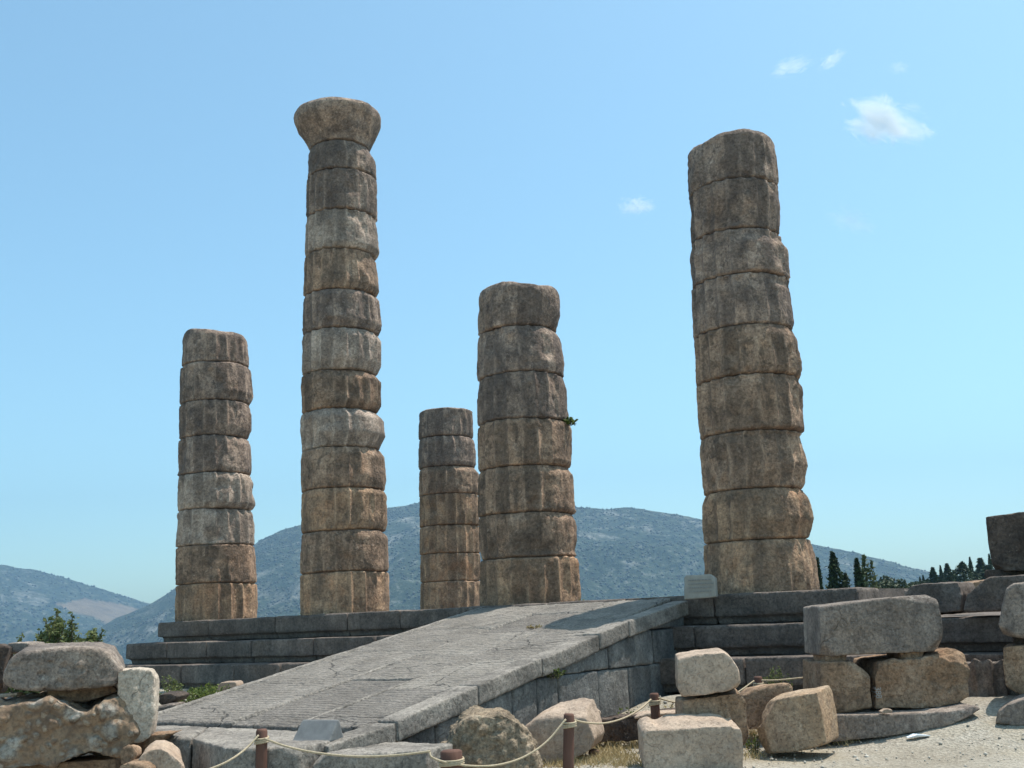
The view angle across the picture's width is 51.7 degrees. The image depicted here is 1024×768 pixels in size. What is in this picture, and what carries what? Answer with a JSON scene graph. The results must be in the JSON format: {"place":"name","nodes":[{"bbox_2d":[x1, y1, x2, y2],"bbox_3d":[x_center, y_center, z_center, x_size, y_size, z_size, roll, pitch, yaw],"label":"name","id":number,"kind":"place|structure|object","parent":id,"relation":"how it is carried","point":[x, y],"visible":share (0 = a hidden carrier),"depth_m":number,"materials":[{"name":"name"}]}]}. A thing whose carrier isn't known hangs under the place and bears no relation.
{"place":"outdoors","nodes":[
{"label":"outdoors","id":0,"kind":"place"},
{"bbox_2d":[0,565,149,643],"bbox_3d":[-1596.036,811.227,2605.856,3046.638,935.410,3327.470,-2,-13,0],"label":"hills","id":1,"kind":"structure","parent":0,"point":[105,610],"depth_m":3153.79,"materials":[{"name":"stone"}]},
{"bbox_2d":[0,0,1023,603],"label":"sky","id":2,"kind":"structure","parent":0,"point":[154,157],"materials":[{"name":"blue"}]},
{"bbox_2d":[9,688,1023,767],"bbox_3d":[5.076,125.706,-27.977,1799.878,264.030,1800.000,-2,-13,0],"label":"ground","id":3,"kind":"structure","parent":0,"point":[957,735],"depth_m":10.76,"materials":[{"name":"beige gravel"}]},
{"bbox_2d":[0,633,39,696],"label":"shrub","id":4,"kind":"object","parent":3,"relation":"on","point":[10,689],"visible":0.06,"depth_m":14.44,"materials":[{"name":"green plant"}]},
{"bbox_2d":[13,608,96,692],"bbox_3d":[-6.453,4.066,15.012,1.372,1.738,1.321,1,-13,-15],"label":"shrub","id":5,"kind":"object","parent":3,"relation":"on","point":[49,634],"visible":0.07,"depth_m":15.06,"materials":[{"name":"green plant"}]},
{"bbox_2d":[25,755,138,767],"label":"flat stone","id":6,"kind":"object","parent":3,"relation":"on","point":[89,761],"visible":0.31,"depth_m":10.38,"materials":[{"name":"brown stone"}]},
{"bbox_2d":[0,691,139,767],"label":"stone block","id":7,"kind":"structure","parent":6,"relation":"on","point":[43,729],"depth_m":10.21,"materials":[{"name":"grey stone"}]},
{"bbox_2d":[0,644,13,692],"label":"stone block","id":8,"kind":"structure","parent":7,"relation":"on","point":[6,655],"depth_m":11.18,"materials":[{"name":"grey stone"}]},
{"bbox_2d":[8,641,44,653],"bbox_3d":[-5.368,2.917,11.695,0.280,0.132,0.409,-2,-13,0],"label":"flat stone","id":9,"kind":"object","parent":8,"relation":"on","point":[17,647],"visible":0.56,"depth_m":11.51,"materials":[{"name":"grey stone"}]},
{"bbox_2d":[0,692,22,697],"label":"flat stone","id":10,"kind":"object","parent":7,"relation":"on","point":[4,695],"visible":1,"depth_m":10.33,"materials":[{"name":"white stone"}]},
{"bbox_2d":[47,684,117,702],"bbox_3d":[-4.388,3.169,10.856,0.682,0.201,0.608,1,-13,-16],"label":"wedge stone","id":11,"kind":"object","parent":7,"relation":"on","point":[83,695],"visible":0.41,"depth_m":10.59,"materials":[{"name":"brown stone"}]},
{"bbox_2d":[3,642,124,691],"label":"stone block","id":12,"kind":"structure","parent":11,"relation":"on","point":[63,666],"depth_m":10.38,"materials":[{"name":"grey stone"}]},
{"bbox_2d":[117,667,159,742],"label":"stone block","id":13,"kind":"structure","parent":7,"relation":"on","point":[138,690],"depth_m":10.47,"materials":[{"name":"white stone"}]},
{"bbox_2d":[81,627,105,641],"bbox_3d":[-5.877,4.123,14.726,0.701,1.426,0.690,-7,-13,20],"label":"shrub","id":14,"kind":"object","parent":3,"relation":"on","point":[95,637],"visible":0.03,"depth_m":14.86,"materials":[{"name":"green plant"}]},
{"bbox_2d":[120,759,156,767],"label":"flat stone","id":15,"kind":"object","parent":3,"relation":"on","point":[135,763],"visible":0.73,"depth_m":9.62,"materials":[{"name":"brown stone"}]},
{"bbox_2d":[120,744,141,763],"bbox_3d":[-3.605,3.506,10.033,0.159,0.182,0.250,-2,-13,0],"label":"boulder","id":16,"kind":"object","parent":15,"relation":"on","point":[129,753],"visible":0.84,"depth_m":9.92,"materials":[{"name":"brown stone"}]},
{"bbox_2d":[138,740,184,767],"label":"boulder","id":17,"kind":"object","parent":3,"relation":"on","point":[162,753],"visible":0.97,"depth_m":9.79,"materials":[{"name":"white stone"}]},
{"bbox_2d":[159,675,183,694],"bbox_3d":[-5.195,4.555,15.879,0.543,0.371,0.462,-2,-13,0],"label":"weed clump","id":18,"kind":"object","parent":3,"relation":"on","point":[173,682],"visible":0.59,"depth_m":15.92,"materials":[{"name":"green plant"}]},
{"bbox_2d":[158,702,184,710],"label":"rubble stone","id":19,"kind":"object","parent":3,"relation":"on","point":[165,706],"visible":0.55,"depth_m":12.99,"materials":[{"name":"grey stone"}]},
{"bbox_2d":[159,691,189,704],"bbox_3d":[-4.310,3.998,13.443,0.281,0.161,0.504,-2,-13,0],"label":"rubble stone","id":20,"kind":"object","parent":3,"relation":"on","point":[170,697],"visible":0.93,"depth_m":13.22,"materials":[{"name":"stone"}]},
{"bbox_2d":[164,687,218,702],"bbox_3d":[-4.433,4.320,14.601,0.748,0.247,0.811,1,-13,-16],"label":"weed clump","id":21,"kind":"object","parent":3,"relation":"on","point":[198,693],"visible":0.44,"depth_m":14.59,"materials":[{"name":"green plant"}]},
{"bbox_2d":[189,681,230,693],"bbox_3d":[-4.516,4.578,15.837,0.643,0.251,0.608,-2,-13,0],"label":"weed clump","id":22,"kind":"object","parent":3,"relation":"on","point":[210,688],"visible":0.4,"depth_m":15.77,"materials":[{"name":"green plant"}]},
{"bbox_2d":[217,680,243,692],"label":"rubble stone","id":23,"kind":"object","parent":3,"relation":"on","point":[232,684],"visible":0.52,"depth_m":16.42,"materials":[{"name":"white stone"}]},
{"bbox_2d":[254,728,268,767],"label":"rope post","id":24,"kind":"object","parent":3,"relation":"on","point":[260,742],"visible":0.96,"depth_m":9.40,"materials":[{"name":"metal"}]},
{"bbox_2d":[211,735,258,767],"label":"rope","id":25,"kind":"object","parent":24,"relation":"attached to","point":[241,752],"visible":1,"depth_m":9.19,"materials":[{"name":"fabric"}]},
{"bbox_2d":[264,738,429,757],"bbox_3d":[-1.458,3.187,9.279,1.502,0.192,0.028,-4,-13,7],"label":"rope","id":26,"kind":"object","parent":24,"relation":"attached to","point":[355,756],"visible":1,"depth_m":9.25,"materials":[{"name":"fabric"}]},
{"bbox_2d":[83,598,688,767],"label":"stone ramp","id":27,"kind":"structure","parent":3,"relation":"on","point":[421,688],"depth_m":12.89,"materials":[{"name":"stone"}]},
{"bbox_2d":[144,730,180,746],"bbox_3d":[-3.522,3.582,10.659,0.329,0.148,0.308,-2,-13,0],"label":"flat stone","id":28,"kind":"object","parent":27,"relation":"on","point":[161,735],"visible":0.66,"depth_m":10.53,"materials":[{"name":"brown stone"}]},
{"bbox_2d":[292,720,342,741],"bbox_3d":[-1.845,3.294,10.043,0.452,0.193,0.235,-9,-14,27],"label":"plaque stand","id":29,"kind":"object","parent":27,"relation":"on","point":[327,730],"visible":0.84,"depth_m":9.99,"materials":[{"name":"silver metal"}]},
{"bbox_2d":[526,624,542,628],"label":"sprig","id":30,"kind":"object","parent":27,"relation":"on","point":[532,627],"visible":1,"depth_m":15.19,"materials":[{"name":"plant"}]},
{"bbox_2d":[546,668,565,678],"bbox_3d":[0.528,3.523,12.848,0.244,0.135,0.144,6,-15,-32],"label":"sprig","id":31,"kind":"object","parent":27,"relation":"attached to","point":[558,674],"visible":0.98,"depth_m":12.84,"materials":[{"name":"green plant"}]},
{"bbox_2d":[438,749,464,767],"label":"rope post","id":32,"kind":"object","parent":3,"relation":"on","point":[454,758],"visible":0.92,"depth_m":9.19,"materials":[{"name":"metal"}]},
{"bbox_2d":[429,719,565,766],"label":"rope","id":33,"kind":"object","parent":32,"relation":"attached to","point":[515,760],"visible":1,"depth_m":9.35,"materials":[{"name":"fabric"}]},
{"bbox_2d":[441,705,542,767],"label":"boulder","id":34,"kind":"object","parent":3,"relation":"on","point":[477,735],"visible":0.75,"depth_m":10.01,"materials":[{"name":"grey stone"}]},
{"bbox_2d":[526,698,603,763],"bbox_3d":[0.539,3.665,11.165,0.797,0.605,0.857,-5,-13,12],"label":"boulder","id":35,"kind":"object","parent":3,"relation":"on","point":[543,726],"visible":0.77,"depth_m":10.80,"materials":[{"name":"white stone"}]},
{"bbox_2d":[125,587,1012,692],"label":"temple platform","id":36,"kind":"structure","parent":3,"relation":"on","point":[754,634],"depth_m":18.42,"materials":[{"name":"stone"}]},
{"bbox_2d":[175,328,257,621],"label":"doric column","id":37,"kind":"structure","parent":36,"relation":"on","point":[215,570],"depth_m":23.90,"materials":[{"name":"grey stone"}]},
{"bbox_2d":[294,97,389,614],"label":"doric column","id":38,"kind":"structure","parent":36,"relation":"on","point":[344,562],"depth_m":21.85,"materials":[{"name":"brown stone"}]},
{"bbox_2d":[418,407,479,609],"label":"doric column","id":39,"kind":"structure","parent":36,"relation":"on","point":[449,532],"depth_m":30.81,"materials":[{"name":"grey stone"}]},
{"bbox_2d":[477,281,580,605],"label":"doric column","id":40,"kind":"structure","parent":36,"relation":"on","point":[527,525],"depth_m":18.90,"materials":[{"name":"brown stone"}]},
{"bbox_2d":[563,416,577,425],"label":"sprig","id":41,"kind":"object","parent":40,"relation":"attached to","point":[570,421],"visible":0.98,"depth_m":19.34,"materials":[{"name":"green plant"}]},
{"bbox_2d":[684,574,717,599],"bbox_3d":[2.794,3.008,15.651,0.477,0.354,0.236,-6,-13,18],"label":"inscription block","id":42,"kind":"object","parent":36,"relation":"on","point":[700,586],"depth_m":15.55,"materials":[{"name":"stone"}]},
{"bbox_2d":[688,129,819,593],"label":"doric column","id":43,"kind":"structure","parent":36,"relation":"on","point":[757,518],"depth_m":16.64,"materials":[{"name":"brown stone"}]},
{"bbox_2d":[906,582,974,614],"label":"stone block","id":44,"kind":"structure","parent":36,"relation":"on","point":[950,597],"depth_m":13.59,"materials":[{"name":"stone"}]},
{"bbox_2d":[966,580,983,586],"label":"rubble stone","id":45,"kind":"object","parent":36,"relation":"on","point":[976,583],"visible":0.24,"depth_m":16.19,"materials":[{"name":"brown stone"}]},
{"bbox_2d":[964,574,1023,612],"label":"stone block","id":46,"kind":"structure","parent":36,"relation":"on","point":[987,594],"depth_m":13.04,"materials":[{"name":"stone"}]},
{"bbox_2d":[984,569,1023,578],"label":"wedge stone","id":47,"kind":"object","parent":46,"relation":"on","point":[992,572],"visible":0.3,"depth_m":13.37,"materials":[{"name":"grey stone"}]},
{"bbox_2d":[986,512,1023,570],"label":"pier block","id":48,"kind":"structure","parent":46,"relation":"on","point":[1005,533],"depth_m":13.34,"materials":[{"name":"grey stone"}]},
{"bbox_2d":[562,713,576,767],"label":"rope post","id":49,"kind":"object","parent":3,"relation":"on","point":[569,724],"visible":0.97,"depth_m":9.77,"materials":[{"name":"metal"}]},
{"bbox_2d":[574,699,651,724],"bbox_3d":[1.006,3.336,10.643,0.088,0.164,1.900,-9,-14,29],"label":"rope","id":50,"kind":"object","parent":49,"relation":"attached to","point":[636,711],"visible":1,"depth_m":10.72,"materials":[{"name":"fabric"}]},
{"bbox_2d":[589,748,599,755],"bbox_3d":[0.862,3.863,11.079,0.114,0.066,0.123,-2,-13,0],"label":"stone chip","id":51,"kind":"object","parent":3,"relation":"on","point":[593,751],"visible":0.81,"depth_m":11.02,"materials":[{"name":"brown stone"}]},
{"bbox_2d":[599,708,674,742],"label":"stone block","id":52,"kind":"structure","parent":3,"relation":"on","point":[626,729],"depth_m":11.83,"materials":[{"name":"brown stone"}]},
{"bbox_2d":[633,710,674,718],"bbox_3d":[1.628,3.750,11.985,0.522,0.074,0.346,-2,-13,0],"label":"flat stone","id":53,"kind":"object","parent":52,"relation":"on","point":[645,713],"visible":0.5,"depth_m":11.85,"materials":[{"name":"white stone"}]},
{"bbox_2d":[649,693,660,718],"bbox_3d":[1.564,3.697,11.458,0.138,0.661,0.138,-2,-13,0],"label":"rope post","id":54,"kind":"object","parent":3,"relation":"on","point":[654,703],"visible":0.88,"depth_m":11.46,"materials":[{"name":"metal"}]},
{"bbox_2d":[658,680,754,702],"bbox_3d":[2.238,3.540,12.053,1.753,0.194,0.037,9,-17,-41],"label":"rope","id":55,"kind":"object","parent":54,"relation":"attached to","point":[738,691],"visible":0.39,"depth_m":12.03,"materials":[{"name":"fabric"}]},
{"bbox_2d":[637,713,743,767],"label":"stone block","id":56,"kind":"object","parent":3,"relation":"on","point":[706,740],"depth_m":10.04,"materials":[{"name":"white stone"}]},
{"bbox_2d":[542,729,859,767],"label":"dry grass","id":57,"kind":"structure","parent":3,"relation":"on","point":[619,753],"depth_m":10.79,"materials":[{"name":"beige plant"}]},
{"bbox_2d":[740,683,792,728],"bbox_3d":[2.857,3.620,11.915,0.551,0.482,0.517,-2,-13,0],"label":"flat stone","id":58,"kind":"object","parent":57,"relation":"on","point":[757,698],"visible":0.73,"depth_m":11.70,"materials":[{"name":"brown stone"}]},
{"bbox_2d":[675,688,748,744],"bbox_3d":[2.059,3.457,10.929,0.723,0.599,0.721,-2,-13,0],"label":"stone block","id":59,"kind":"object","parent":3,"relation":"on","point":[731,704],"depth_m":10.64,"materials":[{"name":"brown stone"}]},
{"bbox_2d":[675,648,740,696],"bbox_3d":[2.012,2.970,10.906,0.642,0.451,0.619,-4,-13,6],"label":"stone block","id":60,"kind":"object","parent":59,"relation":"on","point":[706,671],"depth_m":10.62,"materials":[{"name":"white stone"}]},
{"bbox_2d":[745,733,759,754],"bbox_3d":[2.506,3.766,11.032,0.180,0.222,0.195,-2,-13,0],"label":"weed clump","id":61,"kind":"object","parent":3,"relation":"on","point":[753,745],"visible":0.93,"depth_m":11.00,"materials":[{"name":"green plant"}]},
{"bbox_2d":[753,676,763,685],"bbox_3d":[2.969,3.785,12.655,0.138,0.542,0.138,-2,-13,0],"label":"rope post","id":62,"kind":"object","parent":3,"relation":"on","point":[757,680],"visible":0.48,"depth_m":12.66,"materials":[{"name":"metal"}]},
{"bbox_2d":[761,677,802,680],"bbox_3d":[3.272,3.548,12.700,0.573,0.040,0.040,-2,-13,-3],"label":"rope","id":63,"kind":"object","parent":62,"relation":"attached to","point":[784,679],"visible":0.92,"depth_m":12.70,"materials":[{"name":"fabric"}]},
{"bbox_2d":[762,666,792,685],"bbox_3d":[3.326,3.793,13.464,0.443,0.391,0.457,-8,-14,25],"label":"weed clump","id":64,"kind":"object","parent":3,"relation":"on","point":[778,675],"visible":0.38,"depth_m":13.48,"materials":[{"name":"green plant"}]},
{"bbox_2d":[560,696,1023,767],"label":"pebbles","id":65,"kind":"object","parent":3,"relation":"on","point":[866,755],"visible":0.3,"depth_m":10.54,"materials":[{"name":"stone"}]},
{"bbox_2d":[758,685,838,753],"bbox_3d":[2.960,3.500,11.021,0.739,0.655,0.575,-9,-14,29],"label":"stone block","id":66,"kind":"object","parent":3,"relation":"on","point":[799,720],"depth_m":10.79,"materials":[{"name":"beige stone"}]},
{"bbox_2d":[816,557,823,588],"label":"cypress tree","id":67,"kind":"object","parent":3,"relation":"on","point":[819,575],"visible":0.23,"depth_m":43.17,"materials":[{"name":"green plant"}]},
{"bbox_2d":[824,551,848,588],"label":"cypress tree","id":68,"kind":"object","parent":3,"relation":"on","point":[835,577],"visible":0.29,"depth_m":45.05,"materials":[{"name":"green plant"}]},
{"bbox_2d":[840,572,851,587],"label":"young tree","id":69,"kind":"object","parent":3,"relation":"on","point":[846,578],"visible":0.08,"depth_m":45.05,"materials":[{"name":"green plant"}]},
{"bbox_2d":[853,557,864,586],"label":"cypress tree","id":70,"kind":"object","parent":3,"relation":"on","point":[859,579],"visible":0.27,"depth_m":45.09,"materials":[{"name":"green plant"}]},
{"bbox_2d":[860,554,875,587],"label":"cypress tree","id":71,"kind":"object","parent":3,"relation":"on","point":[865,571],"visible":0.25,"depth_m":46.14,"materials":[{"name":"green plant"}]},
{"bbox_2d":[869,560,877,587],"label":"young tree","id":72,"kind":"object","parent":3,"relation":"on","point":[875,583],"visible":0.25,"depth_m":46.13,"materials":[{"name":"green plant"}]},
{"bbox_2d":[869,578,898,587],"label":"round tree","id":73,"kind":"object","parent":3,"relation":"on","point":[886,583],"visible":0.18,"depth_m":67.72,"materials":[{"name":"green plant"}]},
{"bbox_2d":[868,581,911,587],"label":"round tree","id":74,"kind":"object","parent":3,"relation":"on","point":[906,586],"visible":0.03,"depth_m":73.42,"materials":[{"name":"green plant"}]},
{"bbox_2d":[878,575,906,587],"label":"round tree","id":75,"kind":"object","parent":3,"relation":"on","point":[898,582],"visible":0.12,"depth_m":76.48,"materials":[{"name":"green plant"}]},
{"bbox_2d":[832,702,979,741],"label":"plinth","id":76,"kind":"structure","parent":3,"relation":"on","point":[865,723],"depth_m":11.35,"materials":[{"name":"grey stone"}]},
{"bbox_2d":[803,659,871,712],"bbox_3d":[3.732,3.463,12.154,0.601,0.573,0.815,-2,-13,0],"label":"stone block","id":77,"kind":"object","parent":76,"relation":"on","point":[847,682],"depth_m":11.79,"materials":[{"name":"brown stone"}]},
{"bbox_2d":[813,655,846,661],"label":"wedge stone","id":78,"kind":"object","parent":77,"relation":"on","point":[828,658],"visible":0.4,"depth_m":11.94,"materials":[{"name":"brown stone"}]},
{"bbox_2d":[803,595,942,656],"bbox_3d":[4.179,2.816,12.321,1.410,0.645,0.764,-2,-13,0],"label":"stone slab","id":79,"kind":"object","parent":78,"relation":"on","point":[904,624],"depth_m":11.96,"materials":[{"name":"grey stone"}]},
{"bbox_2d":[879,708,892,713],"bbox_3d":[4.021,3.522,11.372,0.122,0.050,0.102,-2,-13,0],"label":"stone chip","id":80,"kind":"object","parent":76,"relation":"on","point":[884,710],"visible":1,"depth_m":11.33,"materials":[{"name":"white stone"}]},
{"bbox_2d":[853,648,969,708],"bbox_3d":[4.573,3.412,12.248,1.145,0.686,0.991,-2,-13,0],"label":"stone block","id":81,"kind":"object","parent":76,"relation":"on","point":[938,677],"depth_m":11.80,"materials":[{"name":"brown stone"}]},
{"bbox_2d":[886,652,923,658],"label":"wedge stone","id":82,"kind":"object","parent":81,"relation":"on","point":[910,655],"visible":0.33,"depth_m":11.94,"materials":[{"name":"brown stone"}]},
{"bbox_2d":[898,581,921,587],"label":"round tree","id":83,"kind":"object","parent":3,"relation":"on","point":[913,583],"visible":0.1,"depth_m":78.13,"materials":[{"name":"green plant"}]},
{"bbox_2d":[906,733,929,737],"bbox_3d":[4.290,3.715,11.159,0.252,0.038,0.100,-1,-13,-4],"label":"paper scrap","id":84,"kind":"object","parent":3,"relation":"on","point":[913,735],"visible":1,"depth_m":11.13,"materials":[{"name":"white paper"}]},
{"bbox_2d":[927,567,939,582],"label":"cypress tree","id":85,"kind":"object","parent":3,"relation":"on","point":[933,576],"visible":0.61,"depth_m":136.55,"materials":[{"name":"green plant"}]},
{"bbox_2d":[939,565,945,581],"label":"cypress tree","id":86,"kind":"object","parent":3,"relation":"on","point":[941,577],"visible":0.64,"depth_m":136.17,"materials":[{"name":"green plant"}]},
{"bbox_2d":[943,563,955,581],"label":"cypress tree","id":87,"kind":"object","parent":3,"relation":"on","point":[948,574],"visible":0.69,"depth_m":136.78,"materials":[{"name":"green plant"}]},
{"bbox_2d":[952,561,979,581],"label":"round tree","id":88,"kind":"object","parent":3,"relation":"on","point":[961,570],"visible":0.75,"depth_m":138.08,"materials":[{"name":"green plant"}]},
{"bbox_2d":[968,557,974,579],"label":"cypress tree","id":89,"kind":"object","parent":3,"relation":"on","point":[970,564],"visible":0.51,"depth_m":150.37,"materials":[{"name":"green plant"}]},
{"bbox_2d":[971,571,982,579],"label":"round tree","id":90,"kind":"object","parent":3,"relation":"on","point":[976,574],"visible":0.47,"depth_m":148.69,"materials":[{"name":"green plant"}]},
{"bbox_2d":[975,558,985,579],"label":"cypress tree","id":91,"kind":"object","parent":3,"relation":"on","point":[980,564],"visible":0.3,"depth_m":158.42,"materials":[{"name":"green plant"}]},
{"bbox_2d":[978,564,988,579],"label":"round tree","id":92,"kind":"object","parent":3,"relation":"on","point":[985,567],"visible":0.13,"depth_m":155.48,"materials":[{"name":"green plant"}]},
{"bbox_2d":[988,554,993,568],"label":"cypress tree","id":93,"kind":"object","parent":3,"relation":"on","point":[990,566],"visible":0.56,"depth_m":139.02,"materials":[{"name":"green plant"}]},
{"bbox_2d":[967,658,1018,696],"bbox_3d":[5.695,3.538,12.788,0.833,0.458,0.838,-2,-13,0],"label":"fluted fragment","id":94,"kind":"object","parent":3,"relation":"on","point":[987,677],"visible":0.4,"depth_m":12.43,"materials":[{"name":"grey stone"}]},
{"bbox_2d":[996,694,1023,725],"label":"plinth","id":95,"kind":"structure","parent":3,"relation":"on","point":[1010,711],"depth_m":11.02,"materials":[{"name":"grey stone"}]},
{"bbox_2d":[1003,643,1023,694],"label":"stone block","id":96,"kind":"object","parent":95,"relation":"on","point":[1013,661],"depth_m":11.78,"materials":[{"name":"brown stone"}]},
{"bbox_2d":[1012,637,1023,644],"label":"wedge stone","id":97,"kind":"object","parent":96,"relation":"on","point":[1018,641],"visible":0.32,"depth_m":12.02,"materials":[{"name":"grey stone"}]},
{"bbox_2d":[999,582,1023,638],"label":"stone block","id":98,"kind":"object","parent":97,"relation":"on","point":[1011,622],"depth_m":11.82,"materials":[{"name":"grey stone"}]},
{"bbox_2d":[82,503,962,663],"bbox_3d":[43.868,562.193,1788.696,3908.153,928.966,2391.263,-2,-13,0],"label":"hills","id":99,"kind":"structure","parent":0,"point":[399,589],"depth_m":2166.06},
{"bbox_2d":[0,502,939,663],"bbox_3d":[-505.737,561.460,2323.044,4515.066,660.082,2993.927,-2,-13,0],"label":"hillside scrub","id":100,"kind":"object","parent":99,"relation":"on","point":[636,545],"visible":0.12,"depth_m":2319.68,"materials":[{"name":"green plant"}]}
]}

